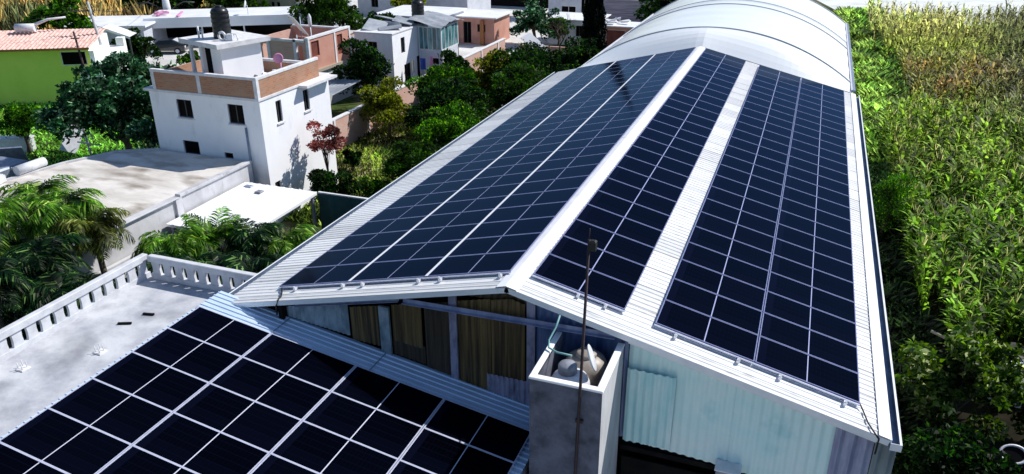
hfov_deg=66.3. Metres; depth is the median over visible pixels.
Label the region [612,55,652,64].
solar module
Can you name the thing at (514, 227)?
solar module
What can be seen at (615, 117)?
solar module
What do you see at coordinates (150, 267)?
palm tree
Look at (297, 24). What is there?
solar water heater
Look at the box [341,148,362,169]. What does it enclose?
agave shrub
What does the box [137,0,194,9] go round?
mast
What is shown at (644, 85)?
solar module
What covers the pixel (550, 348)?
hose
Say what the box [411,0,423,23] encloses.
water tank
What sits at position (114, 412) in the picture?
solar module
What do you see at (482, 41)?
rust curtain
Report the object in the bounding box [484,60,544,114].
garden tree
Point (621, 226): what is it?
solar module
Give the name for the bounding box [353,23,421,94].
corner house
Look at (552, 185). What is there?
solar module
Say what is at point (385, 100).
yellow green tree
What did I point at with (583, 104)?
solar module
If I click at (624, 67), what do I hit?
solar module
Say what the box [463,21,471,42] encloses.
door
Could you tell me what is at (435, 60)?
window
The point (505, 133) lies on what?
solar module
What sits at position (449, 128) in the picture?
garden tree
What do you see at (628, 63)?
solar module
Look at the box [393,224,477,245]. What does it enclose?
solar module
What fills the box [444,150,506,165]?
solar module
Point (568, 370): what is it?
water tank
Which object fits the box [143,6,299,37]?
carport
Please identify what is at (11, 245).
palm tree
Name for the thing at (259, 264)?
palm tree
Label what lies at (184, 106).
window
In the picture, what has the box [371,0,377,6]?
window
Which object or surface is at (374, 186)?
wall shrub
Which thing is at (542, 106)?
solar module
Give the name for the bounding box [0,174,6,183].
white box
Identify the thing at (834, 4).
road
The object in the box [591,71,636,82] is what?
solar module
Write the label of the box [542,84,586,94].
solar module
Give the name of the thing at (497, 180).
solar module
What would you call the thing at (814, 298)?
solar module
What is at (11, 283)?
palm tree
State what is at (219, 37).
hose coil
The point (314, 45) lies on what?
window
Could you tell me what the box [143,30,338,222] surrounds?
white house
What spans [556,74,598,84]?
solar module
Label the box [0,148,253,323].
concrete building
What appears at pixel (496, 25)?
cottage
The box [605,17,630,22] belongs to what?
roof scrap
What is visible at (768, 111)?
solar module
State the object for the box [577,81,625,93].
solar module
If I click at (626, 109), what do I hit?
solar module
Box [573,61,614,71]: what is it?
solar module
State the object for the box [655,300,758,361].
solar module
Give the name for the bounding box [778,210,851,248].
solar module
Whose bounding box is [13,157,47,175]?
white drum
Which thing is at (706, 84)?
solar module
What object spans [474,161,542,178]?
solar module
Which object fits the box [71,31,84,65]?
utility pole
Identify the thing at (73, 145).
leaning sheet
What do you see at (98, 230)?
palm tree
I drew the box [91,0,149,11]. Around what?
power line
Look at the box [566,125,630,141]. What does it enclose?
solar module
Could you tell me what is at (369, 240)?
solar module
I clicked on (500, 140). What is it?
solar module
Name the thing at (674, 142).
solar module
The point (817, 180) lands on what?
solar module
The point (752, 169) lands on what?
solar module
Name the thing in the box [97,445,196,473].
solar module
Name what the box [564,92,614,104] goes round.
solar module
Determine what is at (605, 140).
solar module
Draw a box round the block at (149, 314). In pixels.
[142,312,154,315]
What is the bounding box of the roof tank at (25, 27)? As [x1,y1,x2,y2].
[14,16,65,31]
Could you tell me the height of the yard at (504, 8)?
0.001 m
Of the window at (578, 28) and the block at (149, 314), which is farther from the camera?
the window at (578, 28)
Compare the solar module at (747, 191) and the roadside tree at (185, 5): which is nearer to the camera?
the solar module at (747, 191)
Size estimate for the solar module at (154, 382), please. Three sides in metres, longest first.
2.176 x 1.145 x 0.035 m
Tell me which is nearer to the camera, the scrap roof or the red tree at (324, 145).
the red tree at (324, 145)
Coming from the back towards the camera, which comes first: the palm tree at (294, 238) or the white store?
the white store
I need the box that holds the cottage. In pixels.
[455,9,512,44]
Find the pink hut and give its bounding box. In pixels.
[605,21,640,46]
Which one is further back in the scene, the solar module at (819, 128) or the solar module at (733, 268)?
the solar module at (819, 128)
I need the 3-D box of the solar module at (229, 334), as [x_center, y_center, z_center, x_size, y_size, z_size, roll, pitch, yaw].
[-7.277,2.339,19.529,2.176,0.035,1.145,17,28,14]
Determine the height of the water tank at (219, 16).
1.530 m
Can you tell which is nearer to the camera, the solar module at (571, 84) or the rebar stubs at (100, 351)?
the rebar stubs at (100, 351)
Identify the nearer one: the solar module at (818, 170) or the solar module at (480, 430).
the solar module at (480, 430)
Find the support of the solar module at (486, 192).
on the rail
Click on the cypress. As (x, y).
(594, 25)
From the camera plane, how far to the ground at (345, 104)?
57.44 m
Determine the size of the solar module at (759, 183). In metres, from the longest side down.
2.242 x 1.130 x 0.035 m
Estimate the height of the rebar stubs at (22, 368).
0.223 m
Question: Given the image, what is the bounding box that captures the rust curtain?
[480,20,484,44]
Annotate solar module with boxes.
[0,408,131,473]
[0,443,66,473]
[48,378,172,444]
[93,352,208,411]
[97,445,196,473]
[132,328,240,382]
[133,412,268,473]
[168,306,270,356]
[174,383,301,453]
[210,357,329,419]
[243,333,355,391]
[250,453,318,473]
[271,421,397,473]
[279,263,368,286]
[303,392,422,459]
[304,246,389,267]
[328,230,408,250]
[331,366,443,426]
[348,216,425,235]
[350,257,443,281]
[367,203,441,221]
[373,240,460,262]
[385,191,456,208]
[389,460,433,473]
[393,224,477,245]
[399,427,513,473]
[402,179,470,196]
[413,209,493,229]
[417,169,483,185]
[424,399,528,463]
[427,251,526,276]
[430,196,506,215]
[431,159,495,175]
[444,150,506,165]
[447,183,520,201]
[447,233,541,256]
[457,141,517,156]
[461,172,531,189]
[466,216,555,238]
[469,133,526,147]
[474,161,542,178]
[480,126,535,139]
[482,201,567,222]
[488,151,553,167]
[490,119,543,132]
[497,188,578,208]
[499,112,552,125]
[499,142,562,158]
[509,106,559,118]
[509,134,570,149]
[511,175,589,194]
[517,100,567,112]
[520,126,579,140]
[524,164,598,182]
[525,94,574,106]
[530,118,587,132]
[533,254,635,309]
[534,89,580,100]
[536,153,607,170]
[540,111,594,124]
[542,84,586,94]
[546,143,615,160]
[548,104,602,117]
[549,79,592,89]
[549,235,645,286]
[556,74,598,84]
[556,98,608,111]
[557,134,623,150]
[561,70,603,80]
[563,219,654,266]
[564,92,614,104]
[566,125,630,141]
[568,65,609,75]
[571,87,619,98]
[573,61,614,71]
[575,117,637,132]
[575,204,662,247]
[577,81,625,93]
[583,110,643,124]
[585,76,631,87]
[587,190,669,230]
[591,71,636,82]
[591,103,649,117]
[597,67,640,77]
[598,96,654,110]
[598,178,676,215]
[602,63,644,73]
[605,90,659,103]
[607,166,682,201]
[608,58,649,68]
[611,84,664,97]
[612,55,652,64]
[616,155,688,189]
[617,79,669,91]
[624,74,673,85]
[624,145,693,176]
[629,69,677,80]
[632,136,699,166]
[634,64,681,75]
[639,59,685,70]
[639,127,703,155]
[643,55,689,66]
[646,119,707,146]
[648,51,692,61]
[652,47,695,57]
[652,112,711,137]
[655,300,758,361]
[657,105,715,129]
[663,98,719,121]
[665,278,761,334]
[668,92,722,114]
[673,86,725,107]
[674,259,765,310]
[677,80,728,100]
[681,242,768,289]
[682,75,731,94]
[686,70,734,88]
[688,226,771,270]
[690,65,736,83]
[693,61,739,78]
[695,211,774,253]
[697,56,741,73]
[700,52,743,68]
[701,198,776,237]
[703,48,745,64]
[706,186,778,222]
[711,174,780,208]
[716,164,782,196]
[720,154,784,184]
[724,145,786,174]
[727,136,787,164]
[731,128,789,154]
[734,121,790,146]
[737,114,791,137]
[740,107,792,129]
[743,101,793,122]
[745,95,795,116]
[747,89,796,109]
[750,84,797,103]
[752,79,797,97]
[754,74,798,92]
[755,336,859,403]
[756,69,799,86]
[758,65,800,81]
[759,312,858,373]
[763,291,856,346]
[767,272,855,323]
[770,254,854,301]
[773,238,853,282]
[775,224,852,264]
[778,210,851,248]
[780,197,850,233]
[782,186,850,220]
[784,175,849,207]
[785,165,849,195]
[787,156,848,184]
[789,147,847,174]
[790,139,847,165]
[791,131,846,155]
[793,124,846,147]
[794,117,846,139]
[795,110,845,132]
[796,104,845,125]
[797,98,845,118]
[798,93,844,112]
[799,88,844,106]
[800,83,844,100]
[801,78,843,95]
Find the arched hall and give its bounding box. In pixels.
[578,0,855,92]
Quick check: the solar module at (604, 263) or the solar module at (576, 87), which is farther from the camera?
the solar module at (576, 87)
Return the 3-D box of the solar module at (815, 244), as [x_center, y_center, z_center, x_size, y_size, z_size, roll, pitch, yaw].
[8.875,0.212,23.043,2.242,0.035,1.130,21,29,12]
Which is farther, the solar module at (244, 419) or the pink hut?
the pink hut
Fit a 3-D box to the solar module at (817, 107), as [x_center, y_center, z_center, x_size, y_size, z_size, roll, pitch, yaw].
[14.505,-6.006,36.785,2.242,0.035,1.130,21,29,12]
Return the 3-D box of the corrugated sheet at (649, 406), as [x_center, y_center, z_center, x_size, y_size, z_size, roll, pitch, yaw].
[3.070,3.884,17.634,1.090,1.980,0.050,8,26,19]
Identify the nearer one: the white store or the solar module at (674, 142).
the solar module at (674, 142)
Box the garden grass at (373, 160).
[282,68,552,225]
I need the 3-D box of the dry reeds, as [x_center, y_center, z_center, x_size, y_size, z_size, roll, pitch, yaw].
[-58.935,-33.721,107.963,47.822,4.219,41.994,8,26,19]
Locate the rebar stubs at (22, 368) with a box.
[15,360,30,372]
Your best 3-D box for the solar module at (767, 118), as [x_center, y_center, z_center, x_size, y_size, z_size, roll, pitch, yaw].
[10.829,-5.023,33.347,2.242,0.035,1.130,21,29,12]
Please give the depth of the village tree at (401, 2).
86.57 m
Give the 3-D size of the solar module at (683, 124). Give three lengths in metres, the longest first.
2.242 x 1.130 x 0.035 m
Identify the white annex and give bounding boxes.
[105,36,127,67]
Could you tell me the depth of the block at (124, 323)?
22.35 m
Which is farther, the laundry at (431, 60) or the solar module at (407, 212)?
the laundry at (431, 60)
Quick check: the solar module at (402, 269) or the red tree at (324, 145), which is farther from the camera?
the red tree at (324, 145)
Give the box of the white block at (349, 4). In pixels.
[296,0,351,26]
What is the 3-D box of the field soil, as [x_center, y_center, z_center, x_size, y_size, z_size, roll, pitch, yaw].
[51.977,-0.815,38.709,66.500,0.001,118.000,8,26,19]
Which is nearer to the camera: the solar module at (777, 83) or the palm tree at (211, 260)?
the palm tree at (211, 260)
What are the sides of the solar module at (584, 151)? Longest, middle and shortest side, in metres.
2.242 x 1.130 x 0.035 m
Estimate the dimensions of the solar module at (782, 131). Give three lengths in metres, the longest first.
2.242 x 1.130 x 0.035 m
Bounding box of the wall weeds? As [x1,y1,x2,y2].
[867,155,965,473]
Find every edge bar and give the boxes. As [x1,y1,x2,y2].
[278,272,510,287]
[532,274,624,311]
[654,324,859,405]
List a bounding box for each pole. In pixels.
[69,1,102,44]
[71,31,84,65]
[574,228,596,473]
[930,330,944,338]
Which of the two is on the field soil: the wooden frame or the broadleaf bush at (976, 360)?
the broadleaf bush at (976, 360)
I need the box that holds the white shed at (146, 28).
[64,15,167,52]
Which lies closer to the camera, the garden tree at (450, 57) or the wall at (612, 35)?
the garden tree at (450, 57)
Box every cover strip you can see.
[348,61,615,280]
[425,54,655,275]
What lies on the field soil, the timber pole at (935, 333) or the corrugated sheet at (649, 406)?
the timber pole at (935, 333)
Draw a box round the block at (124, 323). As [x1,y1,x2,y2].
[117,322,131,324]
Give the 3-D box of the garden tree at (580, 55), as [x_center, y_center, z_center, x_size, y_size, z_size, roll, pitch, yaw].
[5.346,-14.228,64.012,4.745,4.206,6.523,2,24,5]
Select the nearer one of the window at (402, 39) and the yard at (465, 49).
the window at (402, 39)
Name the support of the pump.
on the white house at (218, 100)
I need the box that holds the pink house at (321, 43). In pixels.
[260,24,353,103]
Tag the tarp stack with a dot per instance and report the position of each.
(11, 158)
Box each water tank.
[210,5,230,38]
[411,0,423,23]
[552,359,589,384]
[566,347,607,386]
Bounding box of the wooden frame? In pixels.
[77,129,101,154]
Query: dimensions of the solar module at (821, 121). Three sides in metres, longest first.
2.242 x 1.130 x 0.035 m
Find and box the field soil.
[871,21,1023,473]
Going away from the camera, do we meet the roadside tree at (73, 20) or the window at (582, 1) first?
the roadside tree at (73, 20)
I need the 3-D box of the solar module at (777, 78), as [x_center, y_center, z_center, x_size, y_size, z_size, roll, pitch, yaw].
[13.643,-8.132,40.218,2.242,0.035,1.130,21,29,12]
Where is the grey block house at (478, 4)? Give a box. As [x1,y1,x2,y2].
[424,0,490,9]
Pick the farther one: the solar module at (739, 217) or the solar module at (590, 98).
the solar module at (590, 98)
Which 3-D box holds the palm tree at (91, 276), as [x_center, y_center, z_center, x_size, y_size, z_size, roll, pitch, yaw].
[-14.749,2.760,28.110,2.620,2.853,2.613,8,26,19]
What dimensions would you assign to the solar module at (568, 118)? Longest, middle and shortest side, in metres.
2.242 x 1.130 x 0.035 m
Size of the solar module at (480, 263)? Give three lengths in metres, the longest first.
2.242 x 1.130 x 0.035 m
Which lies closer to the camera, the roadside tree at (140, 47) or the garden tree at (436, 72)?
the garden tree at (436, 72)
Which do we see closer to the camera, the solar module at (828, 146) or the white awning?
the solar module at (828, 146)
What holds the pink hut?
on the ground at (345, 104)
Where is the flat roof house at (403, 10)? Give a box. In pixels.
[377,5,466,26]
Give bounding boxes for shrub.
[123,118,159,148]
[306,168,363,199]
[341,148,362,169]
[357,176,389,197]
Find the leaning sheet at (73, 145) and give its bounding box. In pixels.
[59,125,82,153]
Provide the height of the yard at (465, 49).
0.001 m
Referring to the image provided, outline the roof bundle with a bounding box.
[153,10,182,16]
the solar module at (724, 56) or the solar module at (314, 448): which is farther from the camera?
the solar module at (724, 56)
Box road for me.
[818,0,1023,25]
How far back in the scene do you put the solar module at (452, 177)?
27.79 m
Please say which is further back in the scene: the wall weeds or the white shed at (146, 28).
the white shed at (146, 28)
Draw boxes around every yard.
[351,0,547,16]
[355,9,563,44]
[459,44,547,56]
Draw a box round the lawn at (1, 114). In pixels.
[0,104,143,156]
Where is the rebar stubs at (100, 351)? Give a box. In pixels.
[93,344,107,355]
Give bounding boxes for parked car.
[147,37,188,53]
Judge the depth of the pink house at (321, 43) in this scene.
59.00 m
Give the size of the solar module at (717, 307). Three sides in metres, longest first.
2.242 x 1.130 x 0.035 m
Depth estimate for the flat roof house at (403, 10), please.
82.29 m
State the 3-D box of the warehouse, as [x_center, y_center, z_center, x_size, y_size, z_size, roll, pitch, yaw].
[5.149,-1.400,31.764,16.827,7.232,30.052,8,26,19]
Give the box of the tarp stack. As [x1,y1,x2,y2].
[0,146,29,177]
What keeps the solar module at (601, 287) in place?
on the rail
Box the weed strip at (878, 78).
[834,6,935,163]
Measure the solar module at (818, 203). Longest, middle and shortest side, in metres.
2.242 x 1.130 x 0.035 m
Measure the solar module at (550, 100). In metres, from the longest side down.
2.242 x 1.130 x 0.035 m
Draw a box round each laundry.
[411,60,414,71]
[420,58,425,69]
[429,56,432,67]
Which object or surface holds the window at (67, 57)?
in the green house at (37, 65)
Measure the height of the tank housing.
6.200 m
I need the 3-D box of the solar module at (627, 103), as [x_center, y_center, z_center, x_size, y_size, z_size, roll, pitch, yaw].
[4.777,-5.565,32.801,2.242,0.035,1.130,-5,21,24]
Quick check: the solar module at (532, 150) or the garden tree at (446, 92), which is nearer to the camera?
the solar module at (532, 150)
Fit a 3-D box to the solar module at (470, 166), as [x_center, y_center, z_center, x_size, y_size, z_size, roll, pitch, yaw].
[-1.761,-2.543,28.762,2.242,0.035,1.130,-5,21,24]
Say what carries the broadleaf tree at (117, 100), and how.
on the ground at (345, 104)
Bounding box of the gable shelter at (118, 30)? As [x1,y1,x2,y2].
[97,24,135,55]
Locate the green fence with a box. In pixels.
[318,191,367,228]
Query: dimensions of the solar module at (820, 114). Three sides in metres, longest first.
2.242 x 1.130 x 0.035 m
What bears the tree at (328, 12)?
on the lane
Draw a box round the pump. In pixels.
[226,33,237,40]
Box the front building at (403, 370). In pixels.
[0,291,528,473]
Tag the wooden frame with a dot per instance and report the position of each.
(88, 145)
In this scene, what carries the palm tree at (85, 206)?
on the ground at (345, 104)
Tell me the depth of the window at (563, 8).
92.96 m
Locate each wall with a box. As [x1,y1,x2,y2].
[93,229,181,283]
[332,38,505,150]
[519,44,566,53]
[606,30,624,46]
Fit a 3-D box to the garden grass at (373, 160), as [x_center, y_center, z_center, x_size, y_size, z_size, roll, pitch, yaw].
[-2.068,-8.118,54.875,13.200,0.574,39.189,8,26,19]
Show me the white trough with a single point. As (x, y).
(13, 141)
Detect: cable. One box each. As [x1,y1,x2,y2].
[275,288,282,314]
[860,403,879,453]
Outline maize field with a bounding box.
[860,0,1023,345]
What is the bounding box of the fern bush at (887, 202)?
[871,171,921,235]
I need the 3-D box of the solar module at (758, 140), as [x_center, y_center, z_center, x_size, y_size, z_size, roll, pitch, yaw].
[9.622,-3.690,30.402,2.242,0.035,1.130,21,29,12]
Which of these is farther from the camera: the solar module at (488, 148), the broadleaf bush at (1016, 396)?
the solar module at (488, 148)
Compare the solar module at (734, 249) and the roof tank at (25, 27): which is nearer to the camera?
the solar module at (734, 249)
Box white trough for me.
[0,135,36,151]
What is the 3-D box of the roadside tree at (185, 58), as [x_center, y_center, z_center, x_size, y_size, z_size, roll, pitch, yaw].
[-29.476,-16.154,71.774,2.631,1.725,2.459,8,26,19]
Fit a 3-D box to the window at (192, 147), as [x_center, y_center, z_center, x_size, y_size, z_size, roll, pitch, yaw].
[-15.895,-4.481,39.074,0.970,0.690,0.050,8,26,19]
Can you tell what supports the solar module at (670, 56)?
on the rail
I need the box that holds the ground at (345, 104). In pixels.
[3,0,835,343]
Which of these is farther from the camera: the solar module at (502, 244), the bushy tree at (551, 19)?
the bushy tree at (551, 19)
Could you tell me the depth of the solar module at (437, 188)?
26.80 m
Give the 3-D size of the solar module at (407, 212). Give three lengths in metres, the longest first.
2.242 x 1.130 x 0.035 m
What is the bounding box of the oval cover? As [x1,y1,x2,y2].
[587,344,596,371]
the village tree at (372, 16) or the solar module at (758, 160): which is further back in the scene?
the village tree at (372, 16)
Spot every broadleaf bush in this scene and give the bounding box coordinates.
[894,316,1023,443]
[894,415,1023,473]
[1002,365,1023,434]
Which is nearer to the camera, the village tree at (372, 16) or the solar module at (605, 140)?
the solar module at (605, 140)
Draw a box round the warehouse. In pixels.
[229,46,902,473]
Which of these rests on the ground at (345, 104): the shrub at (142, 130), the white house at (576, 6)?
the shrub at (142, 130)
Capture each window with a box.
[60,51,87,64]
[177,99,193,117]
[184,140,200,154]
[225,152,233,158]
[228,104,244,123]
[275,100,281,121]
[303,89,308,110]
[311,40,318,56]
[337,34,342,54]
[368,41,376,49]
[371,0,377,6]
[401,37,404,52]
[404,63,410,81]
[417,56,419,77]
[433,58,438,63]
[561,6,575,11]
[576,26,581,36]
[581,0,584,12]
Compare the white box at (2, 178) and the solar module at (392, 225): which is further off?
the white box at (2, 178)
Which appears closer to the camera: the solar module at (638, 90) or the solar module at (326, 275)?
the solar module at (326, 275)
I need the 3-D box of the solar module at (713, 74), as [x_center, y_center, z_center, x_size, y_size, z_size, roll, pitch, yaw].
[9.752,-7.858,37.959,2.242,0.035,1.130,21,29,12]
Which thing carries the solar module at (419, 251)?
on the rail
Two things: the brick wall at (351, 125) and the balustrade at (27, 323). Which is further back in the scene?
the brick wall at (351, 125)
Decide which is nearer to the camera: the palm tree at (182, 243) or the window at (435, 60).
the palm tree at (182, 243)
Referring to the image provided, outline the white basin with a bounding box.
[999,444,1023,464]
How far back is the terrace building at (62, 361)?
21.37 m
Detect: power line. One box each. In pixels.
[2,7,87,25]
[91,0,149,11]
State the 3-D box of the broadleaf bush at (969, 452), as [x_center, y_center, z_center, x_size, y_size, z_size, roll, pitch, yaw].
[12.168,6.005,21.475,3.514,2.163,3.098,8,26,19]
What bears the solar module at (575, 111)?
on the rail
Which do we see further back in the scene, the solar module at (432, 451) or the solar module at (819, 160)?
the solar module at (819, 160)
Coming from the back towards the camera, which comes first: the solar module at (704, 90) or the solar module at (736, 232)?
the solar module at (704, 90)
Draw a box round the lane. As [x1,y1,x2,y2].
[146,45,199,66]
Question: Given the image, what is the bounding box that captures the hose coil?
[217,31,225,40]
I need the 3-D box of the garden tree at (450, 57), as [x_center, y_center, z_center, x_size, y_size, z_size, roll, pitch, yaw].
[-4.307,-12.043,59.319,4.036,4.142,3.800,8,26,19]
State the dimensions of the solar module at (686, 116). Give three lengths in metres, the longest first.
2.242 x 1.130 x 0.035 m
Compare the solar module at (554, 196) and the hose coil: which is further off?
the hose coil
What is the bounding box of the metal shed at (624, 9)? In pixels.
[603,0,655,21]
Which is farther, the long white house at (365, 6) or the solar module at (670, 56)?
the long white house at (365, 6)
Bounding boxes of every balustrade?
[0,253,150,362]
[147,254,257,292]
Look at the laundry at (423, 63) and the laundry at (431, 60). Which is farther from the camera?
the laundry at (431, 60)
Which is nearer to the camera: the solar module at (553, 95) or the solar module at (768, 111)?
the solar module at (768, 111)
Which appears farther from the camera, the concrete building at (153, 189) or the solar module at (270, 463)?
the concrete building at (153, 189)
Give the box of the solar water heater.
[287,14,308,60]
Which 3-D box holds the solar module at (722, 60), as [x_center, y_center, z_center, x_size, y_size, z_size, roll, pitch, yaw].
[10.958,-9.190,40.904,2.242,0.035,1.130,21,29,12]
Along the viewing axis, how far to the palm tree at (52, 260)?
26.74 m
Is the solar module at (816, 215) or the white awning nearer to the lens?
the solar module at (816, 215)
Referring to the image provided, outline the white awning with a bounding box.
[521,32,545,50]
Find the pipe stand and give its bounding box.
[196,26,203,38]
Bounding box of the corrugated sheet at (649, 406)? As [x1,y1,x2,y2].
[623,368,676,448]
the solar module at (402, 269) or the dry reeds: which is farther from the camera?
the dry reeds
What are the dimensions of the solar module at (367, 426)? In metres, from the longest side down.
2.365 x 1.145 x 0.035 m
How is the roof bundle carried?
on the carport
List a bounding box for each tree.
[0,100,48,155]
[0,174,79,239]
[0,195,32,320]
[0,232,93,307]
[0,236,48,330]
[0,257,40,347]
[0,281,40,339]
[14,188,106,245]
[14,270,104,327]
[19,0,96,29]
[30,50,176,149]
[47,207,135,274]
[58,271,115,312]
[109,26,162,72]
[119,0,211,9]
[124,250,194,281]
[130,220,217,262]
[175,50,199,64]
[180,206,248,257]
[184,250,253,281]
[204,0,272,7]
[209,252,282,286]
[219,218,288,257]
[254,223,319,262]
[287,0,363,29]
[306,119,347,170]
[330,36,394,95]
[357,75,412,136]
[362,10,395,24]
[382,140,439,182]
[390,0,428,6]
[403,75,491,140]
[404,62,475,99]
[411,97,489,151]
[437,48,479,87]
[472,48,531,92]
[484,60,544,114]
[487,39,579,84]
[509,0,562,40]
[519,0,547,6]
[542,16,575,45]
[544,15,574,48]
[549,35,600,70]
[633,0,675,20]
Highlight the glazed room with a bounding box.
[409,10,462,76]
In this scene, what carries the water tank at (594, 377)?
on the tank housing
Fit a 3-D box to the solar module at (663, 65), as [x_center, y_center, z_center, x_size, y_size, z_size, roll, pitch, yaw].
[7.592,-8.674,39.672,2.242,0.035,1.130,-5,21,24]
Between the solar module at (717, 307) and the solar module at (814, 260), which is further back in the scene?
the solar module at (814, 260)
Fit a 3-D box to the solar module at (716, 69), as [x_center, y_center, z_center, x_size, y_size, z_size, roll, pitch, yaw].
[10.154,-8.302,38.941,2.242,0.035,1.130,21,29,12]
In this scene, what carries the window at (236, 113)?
in the white house at (218, 100)
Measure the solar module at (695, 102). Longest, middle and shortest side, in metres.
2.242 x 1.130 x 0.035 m
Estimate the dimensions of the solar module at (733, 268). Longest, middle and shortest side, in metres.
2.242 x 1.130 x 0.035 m
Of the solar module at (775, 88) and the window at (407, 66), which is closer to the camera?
the solar module at (775, 88)
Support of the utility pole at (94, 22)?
on the side lawn
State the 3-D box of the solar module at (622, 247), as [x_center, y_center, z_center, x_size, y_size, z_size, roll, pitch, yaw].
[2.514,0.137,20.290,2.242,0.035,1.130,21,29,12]
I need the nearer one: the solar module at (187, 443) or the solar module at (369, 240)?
the solar module at (187, 443)
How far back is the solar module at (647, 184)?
24.20 m
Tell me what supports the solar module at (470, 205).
on the rail
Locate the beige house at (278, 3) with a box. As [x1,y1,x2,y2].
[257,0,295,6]
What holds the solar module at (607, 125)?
on the rail
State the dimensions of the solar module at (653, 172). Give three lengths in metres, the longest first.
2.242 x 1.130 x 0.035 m
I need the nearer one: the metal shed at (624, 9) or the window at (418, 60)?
the window at (418, 60)
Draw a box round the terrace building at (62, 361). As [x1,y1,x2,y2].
[0,275,218,436]
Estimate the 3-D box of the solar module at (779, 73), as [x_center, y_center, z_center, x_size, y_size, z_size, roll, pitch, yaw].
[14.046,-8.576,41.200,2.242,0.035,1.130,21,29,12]
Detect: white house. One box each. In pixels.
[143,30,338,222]
[358,0,394,14]
[491,0,547,7]
[548,0,584,13]
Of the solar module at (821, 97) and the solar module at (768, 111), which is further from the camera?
the solar module at (821, 97)
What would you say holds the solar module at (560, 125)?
on the rail
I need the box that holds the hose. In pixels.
[548,315,571,356]
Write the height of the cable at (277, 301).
0.518 m
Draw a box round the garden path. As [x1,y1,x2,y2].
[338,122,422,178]
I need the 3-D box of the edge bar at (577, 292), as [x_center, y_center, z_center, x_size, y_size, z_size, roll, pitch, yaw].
[1.494,1.277,17.825,2.214,0.562,0.028,8,26,19]
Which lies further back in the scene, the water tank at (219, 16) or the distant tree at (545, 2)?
the distant tree at (545, 2)
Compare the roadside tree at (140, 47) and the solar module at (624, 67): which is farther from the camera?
the roadside tree at (140, 47)
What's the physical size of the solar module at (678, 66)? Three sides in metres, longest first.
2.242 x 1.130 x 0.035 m
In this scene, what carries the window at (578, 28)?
in the white store
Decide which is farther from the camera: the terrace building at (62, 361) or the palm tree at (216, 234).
the palm tree at (216, 234)
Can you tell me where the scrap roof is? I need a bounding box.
[328,79,360,94]
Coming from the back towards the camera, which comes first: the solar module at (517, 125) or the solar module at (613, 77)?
the solar module at (613, 77)
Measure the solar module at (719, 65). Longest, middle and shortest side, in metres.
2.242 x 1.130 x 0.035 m
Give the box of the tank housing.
[528,331,624,473]
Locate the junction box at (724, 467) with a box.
[714,459,741,473]
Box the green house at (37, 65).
[0,28,110,105]
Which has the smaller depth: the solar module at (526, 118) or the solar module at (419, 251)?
the solar module at (419, 251)
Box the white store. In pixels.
[548,12,610,44]
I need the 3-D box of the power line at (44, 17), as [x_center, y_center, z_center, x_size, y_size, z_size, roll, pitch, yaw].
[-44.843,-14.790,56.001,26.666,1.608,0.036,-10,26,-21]
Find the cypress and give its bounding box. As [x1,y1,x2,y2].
[578,0,607,50]
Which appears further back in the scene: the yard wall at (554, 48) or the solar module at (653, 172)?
the yard wall at (554, 48)
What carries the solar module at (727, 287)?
on the rail
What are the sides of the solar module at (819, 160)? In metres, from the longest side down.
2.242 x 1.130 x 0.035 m
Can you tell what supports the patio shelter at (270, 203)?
on the ground at (345, 104)
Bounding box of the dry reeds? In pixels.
[0,0,240,30]
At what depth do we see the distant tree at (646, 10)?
82.43 m
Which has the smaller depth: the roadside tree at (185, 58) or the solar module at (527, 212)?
the solar module at (527, 212)
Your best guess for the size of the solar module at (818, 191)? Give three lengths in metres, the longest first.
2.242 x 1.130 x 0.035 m
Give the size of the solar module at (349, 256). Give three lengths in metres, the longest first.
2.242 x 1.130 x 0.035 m
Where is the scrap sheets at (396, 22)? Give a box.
[362,15,414,30]
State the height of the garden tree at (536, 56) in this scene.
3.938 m
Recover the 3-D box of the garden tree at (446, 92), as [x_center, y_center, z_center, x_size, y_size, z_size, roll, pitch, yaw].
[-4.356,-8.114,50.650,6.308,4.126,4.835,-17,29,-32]
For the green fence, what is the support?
on the ground at (345, 104)
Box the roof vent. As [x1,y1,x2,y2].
[254,190,263,193]
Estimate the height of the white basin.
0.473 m
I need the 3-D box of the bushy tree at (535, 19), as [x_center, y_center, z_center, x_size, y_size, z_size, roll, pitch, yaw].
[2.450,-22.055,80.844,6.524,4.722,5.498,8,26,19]
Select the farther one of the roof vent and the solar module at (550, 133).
the roof vent
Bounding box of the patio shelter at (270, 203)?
[167,182,317,255]
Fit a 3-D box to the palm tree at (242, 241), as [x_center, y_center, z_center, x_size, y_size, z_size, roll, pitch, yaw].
[-10.209,0.975,31.393,2.810,3.366,2.667,8,26,19]

